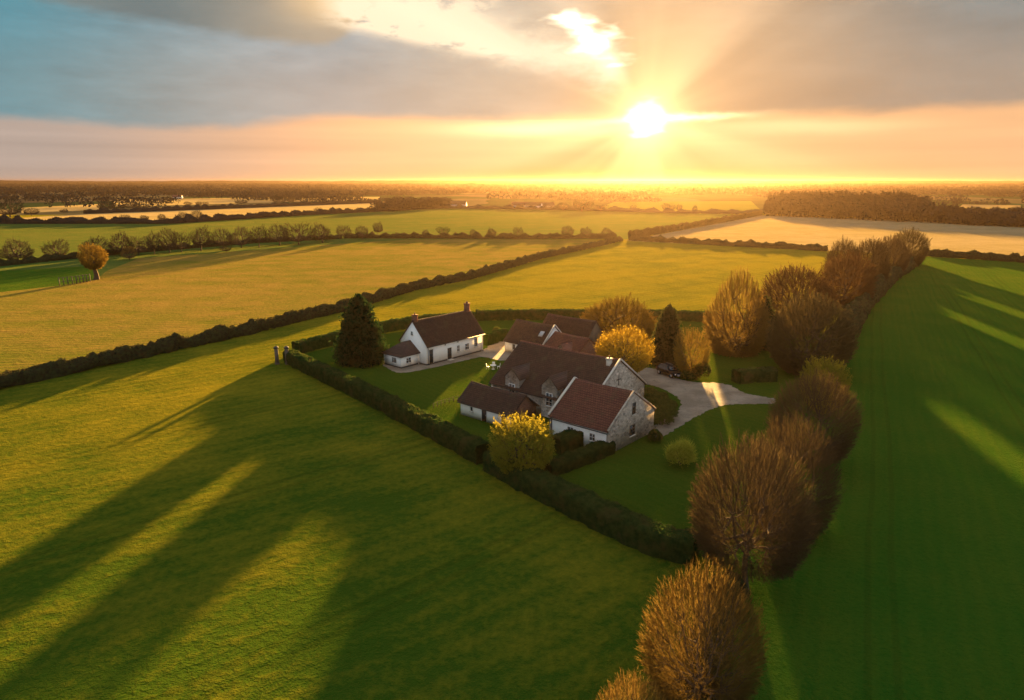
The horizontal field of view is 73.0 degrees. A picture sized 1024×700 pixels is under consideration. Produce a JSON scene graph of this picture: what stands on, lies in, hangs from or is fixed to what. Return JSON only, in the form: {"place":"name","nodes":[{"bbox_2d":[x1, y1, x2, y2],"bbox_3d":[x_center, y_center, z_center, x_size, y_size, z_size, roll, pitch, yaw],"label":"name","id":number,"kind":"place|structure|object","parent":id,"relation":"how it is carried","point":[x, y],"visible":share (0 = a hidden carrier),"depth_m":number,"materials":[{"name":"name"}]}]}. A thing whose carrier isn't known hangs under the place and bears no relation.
{"place":"outdoors","nodes":[
{"label":"outdoors","id":0,"kind":"place"},
{"bbox_2d":[0,266,93,291],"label":"green corner field","id":1,"kind":"structure","parent":0,"point":[12,280],"depth_m":236.71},
{"bbox_2d":[21,204,98,212],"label":"stubble field","id":2,"kind":"structure","parent":0,"point":[60,208],"depth_m":835.28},
{"bbox_2d":[24,203,373,219],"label":"stubble field","id":3,"kind":"structure","parent":0,"point":[152,215],"depth_m":752.79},
{"bbox_2d":[114,197,379,206],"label":"stubble field","id":4,"kind":"structure","parent":0,"point":[192,201],"depth_m":1123.98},
{"bbox_2d":[0,239,598,371],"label":"golden field","id":5,"kind":"structure","parent":0,"point":[144,301],"depth_m":210.46,"materials":[{"name":"yellow plant"}]},
{"bbox_2d":[58,274,90,285],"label":"post fence","id":6,"kind":"object","parent":5,"relation":"on","point":[63,281],"visible":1,"depth_m":221.79,"materials":[{"name":"brown wood"}]},
{"bbox_2d":[0,236,623,388],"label":"field hedge","id":7,"kind":"object","parent":5,"relation":"on","point":[62,367],"visible":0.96,"depth_m":145.35,"materials":[{"name":"plant"}]},
{"bbox_2d":[0,208,738,259],"bbox_3d":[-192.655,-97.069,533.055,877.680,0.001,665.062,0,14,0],"label":"green field","id":8,"kind":"structure","parent":0,"point":[482,222],"depth_m":526.61,"materials":[{"name":"plant"}]},
{"bbox_2d":[0,238,34,258],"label":"bare tree","id":9,"kind":"object","parent":8,"relation":"on","point":[15,255],"visible":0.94,"depth_m":277.96,"materials":[{"name":"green plant"}]},
{"bbox_2d":[41,238,69,254],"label":"bare tree","id":10,"kind":"object","parent":8,"relation":"on","point":[52,247],"visible":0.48,"depth_m":291.34,"materials":[{"name":"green plant"}]},
{"bbox_2d":[0,204,444,223],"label":"field hedge","id":11,"kind":"object","parent":8,"relation":"on","point":[18,219],"visible":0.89,"depth_m":541.94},
{"bbox_2d":[336,224,351,237],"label":"bare tree","id":12,"kind":"object","parent":8,"relation":"on","point":[342,230],"visible":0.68,"depth_m":402.09,"materials":[{"name":"brown plant"}]},
{"bbox_2d":[343,231,616,238],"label":"field hedge","id":13,"kind":"object","parent":8,"relation":"on","point":[461,235],"visible":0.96,"depth_m":395.06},
{"bbox_2d":[572,198,594,210],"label":"bare tree","id":14,"kind":"object","parent":8,"relation":"on","point":[582,206],"visible":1,"depth_m":755.41,"materials":[{"name":"brown plant"}]},
{"bbox_2d":[445,204,762,213],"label":"field hedge","id":15,"kind":"object","parent":8,"relation":"on","point":[620,209],"visible":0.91,"depth_m":750.43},
{"bbox_2d":[628,210,762,236],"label":"field hedge","id":16,"kind":"object","parent":8,"relation":"on","point":[648,231],"visible":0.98,"depth_m":481.38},
{"bbox_2d":[0,213,1023,699],"bbox_3d":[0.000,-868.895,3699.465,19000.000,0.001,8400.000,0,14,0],"label":"ground","id":17,"kind":"structure","parent":0,"point":[240,519],"depth_m":63.11,"materials":[{"name":"green plant"}]},
{"bbox_2d":[0,197,23,216],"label":"bare tree","id":18,"kind":"object","parent":17,"relation":"on","point":[10,212],"visible":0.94,"depth_m":631.63,"materials":[{"name":"brown plant"}]},
{"bbox_2d":[23,207,39,215],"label":"bare tree","id":19,"kind":"object","parent":17,"relation":"on","point":[36,210],"visible":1,"depth_m":662.99,"materials":[{"name":"brown plant"}]},
{"bbox_2d":[0,234,341,265],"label":"field hedge","id":20,"kind":"object","parent":17,"relation":"on","point":[45,257],"visible":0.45,"depth_m":293.66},
{"bbox_2d":[0,238,407,276],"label":"grass strip","id":21,"kind":"object","parent":17,"relation":"on","point":[115,261],"depth_m":319.68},
{"bbox_2d":[76,242,108,279],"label":"round headed tree","id":22,"kind":"object","parent":21,"relation":"on","point":[92,263],"visible":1,"depth_m":228.97,"materials":[{"name":"orange plant"}]},
{"bbox_2d":[77,235,112,258],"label":"bare tree","id":23,"kind":"object","parent":21,"relation":"on","point":[103,244],"visible":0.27,"depth_m":291.58,"materials":[{"name":"brown plant"}]},
{"bbox_2d":[109,229,134,254],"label":"bare tree","id":24,"kind":"object","parent":21,"relation":"on","point":[115,247],"visible":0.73,"depth_m":304.11,"materials":[{"name":"brown plant"}]},
{"bbox_2d":[119,245,137,259],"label":"tree","id":25,"kind":"object","parent":21,"relation":"on","point":[131,251],"visible":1,"depth_m":288.74,"materials":[{"name":"green plant"}]},
{"bbox_2d":[120,235,153,254],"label":"bare tree","id":26,"kind":"object","parent":21,"relation":"on","point":[136,242],"visible":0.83,"depth_m":308.49,"materials":[{"name":"brown plant"}]},
{"bbox_2d":[145,232,160,253],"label":"bare tree","id":27,"kind":"object","parent":21,"relation":"on","point":[157,245],"visible":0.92,"depth_m":311.76,"materials":[{"name":"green plant"}]},
{"bbox_2d":[158,227,177,252],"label":"bare tree","id":28,"kind":"object","parent":21,"relation":"on","point":[169,243],"visible":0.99,"depth_m":314.96,"materials":[{"name":"brown plant"}]},
{"bbox_2d":[168,231,190,251],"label":"bare tree","id":29,"kind":"object","parent":21,"relation":"on","point":[181,242],"visible":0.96,"depth_m":319.94,"materials":[{"name":"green plant"}]},
{"bbox_2d":[189,225,212,250],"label":"bare tree","id":30,"kind":"object","parent":21,"relation":"on","point":[202,232],"visible":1,"depth_m":327.05,"materials":[{"name":"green plant"}]},
{"bbox_2d":[210,227,233,248],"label":"bare tree","id":31,"kind":"object","parent":21,"relation":"on","point":[219,242],"visible":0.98,"depth_m":334.87,"materials":[{"name":"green plant"}]},
{"bbox_2d":[227,225,250,247],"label":"bare tree","id":32,"kind":"object","parent":21,"relation":"on","point":[235,233],"visible":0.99,"depth_m":340.00,"materials":[{"name":"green plant"}]},
{"bbox_2d":[249,224,267,246],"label":"bare tree","id":33,"kind":"object","parent":21,"relation":"on","point":[258,236],"visible":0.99,"depth_m":343.99,"materials":[{"name":"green plant"}]},
{"bbox_2d":[266,221,289,244],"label":"bare tree","id":34,"kind":"object","parent":21,"relation":"on","point":[273,237],"visible":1,"depth_m":352.68,"materials":[{"name":"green plant"}]},
{"bbox_2d":[279,221,314,244],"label":"bare tree","id":35,"kind":"object","parent":21,"relation":"on","point":[297,230],"visible":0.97,"depth_m":357.58,"materials":[{"name":"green plant"}]},
{"bbox_2d":[311,223,330,242],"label":"bare tree","id":36,"kind":"object","parent":21,"relation":"on","point":[321,236],"visible":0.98,"depth_m":367.51,"materials":[{"name":"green plant"}]},
{"bbox_2d":[355,226,368,238],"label":"bare tree","id":37,"kind":"object","parent":21,"relation":"on","point":[361,234],"visible":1,"depth_m":390.13,"materials":[{"name":"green plant"}]},
{"bbox_2d":[273,346,279,364],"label":"gate post","id":38,"kind":"object","parent":17,"relation":"on","point":[275,348],"visible":1,"depth_m":124.05,"materials":[{"name":"grey stone"}]},
{"bbox_2d":[592,668,666,699],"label":"bare tree","id":39,"kind":"object","parent":17,"relation":"on","point":[633,695],"visible":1,"depth_m":38.01,"materials":[{"name":"brown plant"}]},
{"bbox_2d":[824,236,858,285],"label":"bare tree","id":40,"kind":"object","parent":17,"relation":"on","point":[832,253],"visible":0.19,"depth_m":215.55,"materials":[{"name":"brown plant"}]},
{"bbox_2d":[819,247,878,308],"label":"bare tree","id":41,"kind":"object","parent":17,"relation":"on","point":[857,287],"visible":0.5,"depth_m":176.58,"materials":[{"name":"brown plant"}]},
{"bbox_2d":[763,189,1023,226],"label":"wood","id":42,"kind":"object","parent":17,"relation":"on","point":[894,206],"visible":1,"depth_m":598.09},
{"bbox_2d":[0,186,1023,214],"bbox_3d":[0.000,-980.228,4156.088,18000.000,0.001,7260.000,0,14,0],"label":"land","id":43,"kind":"structure","parent":0,"point":[473,199],"depth_m":1251.38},
{"bbox_2d":[96,200,115,208],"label":"bare tree","id":44,"kind":"object","parent":43,"relation":"on","point":[101,205],"visible":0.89,"depth_m":777.95,"materials":[{"name":"brown plant"}]},
{"bbox_2d":[123,201,140,207],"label":"bare tree","id":45,"kind":"object","parent":43,"relation":"on","point":[135,205],"visible":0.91,"depth_m":826.76,"materials":[{"name":"brown plant"}]},
{"bbox_2d":[83,199,376,213],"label":"field hedge","id":46,"kind":"object","parent":43,"relation":"on","point":[176,207],"visible":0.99,"depth_m":820.82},
{"bbox_2d":[270,195,287,202],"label":"bare tree","id":47,"kind":"object","parent":43,"relation":"on","point":[278,199],"visible":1,"depth_m":1015.25,"materials":[{"name":"brown plant"}]},
{"bbox_2d":[369,196,451,211],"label":"wood","id":48,"kind":"object","parent":43,"relation":"on","point":[396,203],"visible":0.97,"depth_m":794.39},
{"bbox_2d":[447,201,466,205],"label":"house","id":49,"kind":"structure","parent":43,"relation":"on","point":[455,203],"depth_m":871.98,"materials":[{"name":"white tile"}]},
{"bbox_2d":[0,182,1023,206],"bbox_3d":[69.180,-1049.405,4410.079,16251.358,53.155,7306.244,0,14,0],"label":"distant woodland","id":50,"kind":"object","parent":43,"relation":"on","point":[333,191],"visible":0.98,"depth_m":1927.82,"materials":[{"name":"plant"}]},
{"bbox_2d":[0,180,1023,183],"bbox_3d":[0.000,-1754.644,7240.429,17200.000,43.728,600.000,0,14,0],"label":"hills","id":51,"kind":"structure","parent":0,"point":[533,182],"depth_m":7095.32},
{"bbox_2d":[0,0,1023,180],"label":"sky","id":52,"kind":"structure","parent":0,"point":[91,90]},
{"bbox_2d":[525,202,554,207],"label":"house","id":53,"kind":"structure","parent":0,"point":[537,204],"depth_m":826.21,"materials":[{"name":"white tile"}]},
{"bbox_2d":[297,320,825,557],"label":"lawn","id":54,"kind":"structure","parent":0,"point":[641,475],"depth_m":94.05,"materials":[{"name":"green plant"}]},
{"bbox_2d":[329,293,389,368],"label":"conifer","id":55,"kind":"object","parent":54,"relation":"on","point":[361,336],"visible":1,"depth_m":122.37,"materials":[{"name":"green plant"}]},
{"bbox_2d":[291,311,475,352],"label":"garden hedge","id":56,"kind":"object","parent":54,"relation":"on","point":[305,345],"visible":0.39,"depth_m":138.76,"materials":[{"name":"green plant"}]},
{"bbox_2d":[283,349,491,464],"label":"garden hedge","id":57,"kind":"object","parent":54,"relation":"on","point":[461,442],"visible":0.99,"depth_m":95.15,"materials":[{"name":"green plant"}]},
{"bbox_2d":[383,341,511,372],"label":"gravel yard","id":58,"kind":"structure","parent":54,"relation":"on","point":[497,351],"depth_m":129.16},
{"bbox_2d":[381,301,484,367],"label":"farmhouse","id":59,"kind":"object","parent":58,"relation":"on","point":[436,339],"visible":1,"depth_m":125.98,"materials":[{"name":"paint"}]},
{"bbox_2d":[429,348,433,363],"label":"door","id":60,"kind":"structure","parent":59,"relation":"in","point":[431,351],"depth_m":123.97,"materials":[{"name":"paint"}]},
{"bbox_2d":[483,328,508,345],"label":"garden hedge","id":61,"kind":"object","parent":54,"relation":"on","point":[496,336],"visible":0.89,"depth_m":139.99,"materials":[{"name":"green plant"}]},
{"bbox_2d":[457,381,539,428],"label":"white outbuilding","id":62,"kind":"structure","parent":54,"relation":"on","point":[482,402],"depth_m":94.38,"materials":[{"name":"brick"}]},
{"bbox_2d":[481,410,487,421],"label":"door","id":63,"kind":"structure","parent":62,"relation":"in","point":[484,414],"depth_m":94.58,"materials":[{"name":"paint"}]},
{"bbox_2d":[486,410,556,474],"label":"yellow tree","id":64,"kind":"object","parent":54,"relation":"on","point":[543,444],"visible":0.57,"depth_m":74.52,"materials":[{"name":"yellow leaves"},{"name":"bark"}]},
{"bbox_2d":[503,319,560,351],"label":"courtyard barn","id":65,"kind":"structure","parent":54,"relation":"on","point":[533,332],"depth_m":131.90,"materials":[{"name":"brown tile"}]},
{"bbox_2d":[551,429,583,454],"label":"garden hedge","id":66,"kind":"object","parent":54,"relation":"on","point":[568,439],"visible":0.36,"depth_m":84.04,"materials":[{"name":"green plant"}]},
{"bbox_2d":[543,313,605,343],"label":"barn","id":67,"kind":"structure","parent":54,"relation":"on","point":[590,329],"depth_m":134.04,"materials":[{"name":"brown tile"}]},
{"bbox_2d":[543,440,615,475],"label":"garden hedge","id":68,"kind":"object","parent":54,"relation":"on","point":[591,452],"visible":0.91,"depth_m":79.83,"materials":[{"name":"green plant"}]},
{"bbox_2d":[482,449,699,565],"bbox_3d":[6.440,14.718,69.122,4.341,2.906,27.972,-12,18,-41],"label":"garden hedge","id":69,"kind":"object","parent":54,"relation":"on","point":[626,526],"visible":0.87,"depth_m":64.89,"materials":[{"name":"green plant"}]},
{"bbox_2d":[548,377,655,450],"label":"stone gable wing","id":70,"kind":"structure","parent":54,"relation":"on","point":[620,417],"depth_m":86.45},
{"bbox_2d":[629,424,635,437],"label":"window","id":71,"kind":"structure","parent":70,"relation":"in","point":[632,428],"depth_m":86.61,"materials":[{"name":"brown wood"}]},
{"bbox_2d":[475,308,745,323],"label":"garden hedge","id":72,"kind":"object","parent":54,"relation":"on","point":[541,314],"visible":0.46,"depth_m":163.88,"materials":[{"name":"green plant"}]},
{"bbox_2d":[580,292,657,346],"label":"bare tree","id":73,"kind":"object","parent":54,"relation":"on","point":[597,313],"visible":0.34,"depth_m":138.00,"materials":[{"name":"brown twig"},{"name":"bark"}]},
{"bbox_2d":[594,324,655,373],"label":"golden tree","id":74,"kind":"object","parent":54,"relation":"on","point":[639,364],"visible":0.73,"depth_m":108.62,"materials":[{"name":"yellow plant"}]},
{"bbox_2d":[643,392,657,404],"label":"shrub","id":75,"kind":"object","parent":54,"relation":"on","point":[647,395],"visible":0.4,"depth_m":101.61,"materials":[{"name":"green plant"}]},
{"bbox_2d":[647,429,662,441],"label":"round bush","id":76,"kind":"object","parent":54,"relation":"on","point":[655,434],"visible":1,"depth_m":87.02,"materials":[{"name":"green plant"}]},
{"bbox_2d":[646,397,670,409],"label":"shrub","id":77,"kind":"object","parent":54,"relation":"on","point":[654,399],"visible":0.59,"depth_m":98.79,"materials":[{"name":"green plant"}]},
{"bbox_2d":[652,391,668,399],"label":"shrub","id":78,"kind":"object","parent":54,"relation":"on","point":[664,395],"visible":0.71,"depth_m":103.51,"materials":[{"name":"green plant"}]},
{"bbox_2d":[654,410,673,427],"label":"shrub","id":79,"kind":"object","parent":54,"relation":"on","point":[666,416],"visible":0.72,"depth_m":92.56,"materials":[{"name":"green plant"}]},
{"bbox_2d":[655,403,678,417],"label":"shrub","id":80,"kind":"object","parent":54,"relation":"on","point":[673,411],"visible":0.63,"depth_m":95.54,"materials":[{"name":"green plant"}]},
{"bbox_2d":[647,302,688,368],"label":"conifer","id":81,"kind":"object","parent":54,"relation":"on","point":[667,329],"visible":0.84,"depth_m":121.42,"materials":[{"name":"green plant"}]},
{"bbox_2d":[660,399,677,407],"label":"shrub","id":82,"kind":"object","parent":54,"relation":"on","point":[672,403],"visible":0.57,"depth_m":99.67,"materials":[{"name":"green plant"}]},
{"bbox_2d":[664,435,696,466],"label":"spiky bush","id":83,"kind":"object","parent":54,"relation":"on","point":[682,447],"visible":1,"depth_m":78.90,"materials":[{"name":"green plant"}]},
{"bbox_2d":[680,370,695,379],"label":"round bush","id":84,"kind":"object","parent":54,"relation":"on","point":[685,374],"visible":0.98,"depth_m":114.11,"materials":[{"name":"green plant"}]},
{"bbox_2d":[672,324,712,378],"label":"amber tree","id":85,"kind":"object","parent":54,"relation":"on","point":[682,364],"visible":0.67,"depth_m":114.74,"materials":[{"name":"orange plant"}]},
{"bbox_2d":[692,362,711,379],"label":"round bush","id":86,"kind":"object","parent":54,"relation":"on","point":[707,368],"visible":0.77,"depth_m":114.16,"materials":[{"name":"green plant"}]},
{"bbox_2d":[638,368,774,435],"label":"gravel drive","id":87,"kind":"structure","parent":54,"relation":"on","point":[697,398],"depth_m":105.75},
{"bbox_2d":[656,362,681,377],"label":"parked car","id":88,"kind":"object","parent":87,"relation":"on","point":[670,370],"visible":1,"depth_m":116.37,"materials":[{"name":"black paint"}]},
{"bbox_2d":[702,266,771,357],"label":"bare tree","id":89,"kind":"object","parent":54,"relation":"on","point":[721,344],"visible":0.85,"depth_m":129.13,"materials":[{"name":"brown plant"}]},
{"bbox_2d":[731,365,777,383],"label":"garden hedge","id":90,"kind":"object","parent":54,"relation":"on","point":[747,375],"visible":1,"depth_m":113.10,"materials":[{"name":"green plant"}]},
{"bbox_2d":[737,292,775,350],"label":"tree","id":91,"kind":"object","parent":54,"relation":"on","point":[768,304],"visible":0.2,"depth_m":134.00,"materials":[{"name":"green plant"}]},
{"bbox_2d":[759,261,840,334],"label":"bare tree","id":92,"kind":"object","parent":54,"relation":"on","point":[813,283],"visible":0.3,"depth_m":147.48,"materials":[{"name":"brown plant"}]},
{"bbox_2d":[765,288,860,375],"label":"bare tree","id":93,"kind":"object","parent":54,"relation":"on","point":[789,359],"visible":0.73,"depth_m":114.98,"materials":[{"name":"brown plant"}]},
{"bbox_2d":[488,340,646,417],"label":"stone barn house","id":94,"kind":"structure","parent":0,"point":[542,376],"depth_m":98.58,"materials":[{"name":"brown tile"}]},
{"bbox_2d":[544,331,601,355],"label":"red roofed barn","id":95,"kind":"structure","parent":0,"point":[557,339],"depth_m":122.35,"materials":[{"name":"tile"}]},
{"bbox_2d":[605,201,758,210],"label":"hazy field","id":96,"kind":"structure","parent":0,"point":[722,205],"depth_m":938.82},
{"bbox_2d":[627,215,1023,255],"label":"pale field","id":97,"kind":"structure","parent":0,"point":[1005,240],"depth_m":444.61,"materials":[{"name":"plant"}]},
{"bbox_2d":[628,234,827,251],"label":"field hedge","id":98,"kind":"object","parent":97,"relation":"on","point":[752,243],"visible":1,"depth_m":349.75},
{"bbox_2d":[718,257,1023,699],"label":"green field","id":99,"kind":"structure","parent":0,"point":[906,582],"depth_m":66.35,"materials":[{"name":"plant"}]},
{"bbox_2d":[632,555,771,699],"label":"bare tree","id":100,"kind":"object","parent":99,"relation":"on","point":[698,684],"visible":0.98,"depth_m":40.70,"materials":[{"name":"brown plant"}]},
{"bbox_2d":[666,568,750,699],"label":"field hedge","id":101,"kind":"object","parent":99,"relation":"on","point":[741,582],"visible":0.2,"depth_m":48.55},
{"bbox_2d":[687,430,820,588],"bbox_3d":[18.626,12.660,54.394,10.357,13.712,10.386,-4,14,-16],"label":"bare tree","id":102,"kind":"object","parent":99,"relation":"on","point":[714,538],"visible":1,"depth_m":52.87,"materials":[{"name":"brown plant"}]},
{"bbox_2d":[743,409,846,542],"bbox_3d":[25.933,11.534,64.090,9.285,13.245,9.493,5,15,20],"label":"bare tree","id":103,"kind":"object","parent":99,"relation":"on","point":[826,493],"visible":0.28,"depth_m":62.65,"materials":[{"name":"brown plant"}]},
{"bbox_2d":[764,366,865,467],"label":"bare tree","id":104,"kind":"object","parent":99,"relation":"on","point":[842,444],"visible":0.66,"depth_m":77.01,"materials":[{"name":"brown plant"}]},
{"bbox_2d":[799,353,852,414],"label":"bare tree","id":105,"kind":"object","parent":99,"relation":"on","point":[830,368],"visible":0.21,"depth_m":95.58,"materials":[{"name":"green plant"}]},
{"bbox_2d":[812,253,919,383],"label":"field hedge","id":106,"kind":"object","parent":99,"relation":"on","point":[861,306],"visible":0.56,"depth_m":174.59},
{"bbox_2d":[846,236,891,286],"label":"bare tree","id":107,"kind":"object","parent":99,"relation":"on","point":[882,264],"visible":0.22,"depth_m":208.26,"materials":[{"name":"brown plant"}]},
{"bbox_2d":[871,233,913,272],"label":"bare tree","id":108,"kind":"object","parent":99,"relation":"on","point":[900,251],"visible":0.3,"depth_m":235.01,"materials":[{"name":"brown plant"}]},
{"bbox_2d":[889,227,930,265],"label":"bare tree","id":109,"kind":"object","parent":99,"relation":"on","point":[913,240],"visible":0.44,"depth_m":264.02,"materials":[{"name":"brown plant"}]},
{"bbox_2d":[927,248,1023,262],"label":"field hedge","id":110,"kind":"object","parent":99,"relation":"on","point":[989,256],"visible":0.92,"depth_m":290.53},
{"bbox_2d":[960,204,1020,208],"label":"stubble field","id":111,"kind":"structure","parent":0,"point":[988,206],"depth_m":901.57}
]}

